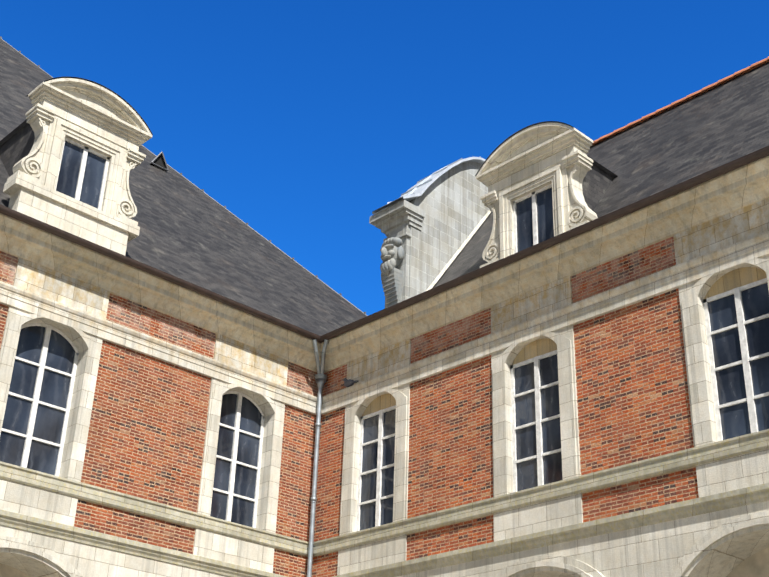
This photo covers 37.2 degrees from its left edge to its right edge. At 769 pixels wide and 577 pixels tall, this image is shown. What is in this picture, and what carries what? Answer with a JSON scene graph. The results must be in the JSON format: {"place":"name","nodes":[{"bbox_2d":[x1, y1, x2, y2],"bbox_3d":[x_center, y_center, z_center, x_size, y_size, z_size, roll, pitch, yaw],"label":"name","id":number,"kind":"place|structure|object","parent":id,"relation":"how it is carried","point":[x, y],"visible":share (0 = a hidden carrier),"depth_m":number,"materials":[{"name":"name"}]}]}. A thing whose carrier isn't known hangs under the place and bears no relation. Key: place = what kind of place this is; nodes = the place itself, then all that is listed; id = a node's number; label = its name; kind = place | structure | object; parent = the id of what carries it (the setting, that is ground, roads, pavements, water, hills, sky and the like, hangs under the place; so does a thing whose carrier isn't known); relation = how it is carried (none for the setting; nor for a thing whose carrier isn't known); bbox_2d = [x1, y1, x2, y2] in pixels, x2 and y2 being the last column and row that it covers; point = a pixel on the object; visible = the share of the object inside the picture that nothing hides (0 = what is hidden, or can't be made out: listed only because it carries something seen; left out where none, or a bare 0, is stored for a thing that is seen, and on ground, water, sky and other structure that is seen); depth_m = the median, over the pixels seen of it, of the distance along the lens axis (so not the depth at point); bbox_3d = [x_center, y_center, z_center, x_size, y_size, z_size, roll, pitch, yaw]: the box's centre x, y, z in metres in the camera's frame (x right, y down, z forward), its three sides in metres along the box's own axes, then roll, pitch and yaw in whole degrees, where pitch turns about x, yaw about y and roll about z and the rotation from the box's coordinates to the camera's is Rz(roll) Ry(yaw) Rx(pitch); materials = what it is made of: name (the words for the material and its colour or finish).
{"place":"outdoors","nodes":[
{"label":"outdoors","id":0,"kind":"place"},
{"bbox_2d":[0,251,317,576],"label":"wing wall","id":1,"kind":"structure","parent":0,"point":[78,405],"depth_m":21.66,"materials":[{"name":"brick"}]},
{"bbox_2d":[0,483,768,576],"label":"string course","id":2,"kind":"object","parent":1,"relation":"attached to","point":[704,505],"visible":1,"depth_m":19.74,"materials":[{"name":"stone"}]},
{"bbox_2d":[0,0,768,315],"label":"sky","id":3,"kind":"structure","parent":0,"point":[302,119],"materials":[{"name":"blue"}]},
{"label":"courtyard ground","id":4,"kind":"structure","parent":0,"visible":0},
{"bbox_2d":[312,198,768,576],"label":"wing wall","id":5,"kind":"structure","parent":4,"relation":"on","point":[683,367],"depth_m":19.74,"materials":[{"name":"brick"}]},
{"bbox_2d":[307,339,327,576],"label":"zinc downpipe","id":6,"kind":"object","parent":5,"relation":"attached to","point":[320,377],"visible":0.94,"depth_m":24.52,"materials":[{"name":"grey metal"}]},
{"bbox_2d":[0,156,768,372],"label":"cornice moulding","id":7,"kind":"object","parent":5,"relation":"on","point":[712,199],"visible":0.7,"depth_m":21.80,"materials":[{"name":"stone"}]},
{"bbox_2d":[0,39,365,335],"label":"wing roof","id":8,"kind":"structure","parent":7,"relation":"on","point":[189,232],"depth_m":28.51,"materials":[{"name":"stone"}]},
{"bbox_2d":[0,77,152,255],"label":"dormer","id":9,"kind":"structure","parent":8,"relation":"attached to","point":[71,156],"depth_m":22.76,"materials":[{"name":"beige stone"}]},
{"bbox_2d":[150,152,168,171],"bbox_3d":[-6.539,-3.556,32.484,0.598,0.518,0.670,25,-35,-38],"label":"roof vent","id":10,"kind":"object","parent":8,"relation":"on","point":[158,160],"visible":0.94,"depth_m":32.33,"materials":[{"name":"black metal"}]},
{"bbox_2d":[0,36,367,315],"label":"roof edge","id":11,"kind":"object","parent":8,"relation":"attached to","point":[246,224],"visible":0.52,"depth_m":32.36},
{"bbox_2d":[0,146,768,342],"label":"gutter","id":12,"kind":"object","parent":7,"relation":"on","point":[620,212],"visible":1,"depth_m":21.56,"materials":[{"name":"brown metal"}]},
{"bbox_2d":[433,62,768,287],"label":"wing roof","id":13,"kind":"structure","parent":7,"relation":"on","point":[716,127],"depth_m":22.91,"materials":[{"name":"stone"}]},
{"bbox_2d":[369,156,488,307],"bbox_3d":[2.705,-0.304,27.388,7.561,5.270,1.118,25,-35,-38],"label":"dormer","id":14,"kind":"object","parent":13,"relation":"on","point":[432,220],"visible":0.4,"depth_m":25.50,"materials":[{"name":"stone"}]},
{"bbox_2d":[380,237,404,274],"bbox_3d":[0.171,-0.654,24.671,0.542,0.927,0.522,-2,-27,8],"label":"carved head","id":15,"kind":"object","parent":14,"relation":"on","point":[392,252],"visible":0.98,"depth_m":24.52},
{"bbox_2d":[426,210,490,290],"bbox_3d":[1.898,-1.076,26.195,3.504,5.056,0.058,25,-35,-38],"label":"roof flashing","id":16,"kind":"object","parent":13,"relation":"attached to","point":[458,251],"visible":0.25,"depth_m":25.85,"materials":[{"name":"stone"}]},
{"bbox_2d":[475,121,617,267],"bbox_3d":[4.311,-0.932,23.617,4.430,3.485,2.720,25,-35,-38],"label":"dormer","id":17,"kind":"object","parent":13,"relation":"attached to","point":[543,181],"depth_m":22.57,"materials":[{"name":"beige stone"}]},
{"bbox_2d":[592,56,768,145],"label":"terracotta ridge tiles","id":18,"kind":"object","parent":13,"relation":"on","point":[694,94],"visible":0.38,"depth_m":25.16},
{"bbox_2d":[0,231,768,414],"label":"string course","id":19,"kind":"object","parent":5,"relation":"attached to","point":[729,257],"visible":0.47,"depth_m":21.60,"materials":[{"name":"stone"}]},
{"bbox_2d":[343,378,357,386],"bbox_3d":[-0.730,2.011,24.580,0.160,0.269,0.492,25,-35,-38],"label":"floodlight","id":20,"kind":"object","parent":19,"relation":"on","point":[348,383],"visible":0.9,"depth_m":24.52,"materials":[{"name":"grey metal"}]},
{"bbox_2d":[0,429,768,556],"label":"string course","id":21,"kind":"object","parent":5,"relation":"attached to","point":[681,460],"visible":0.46,"depth_m":20.37,"materials":[{"name":"stone"}]}
]}

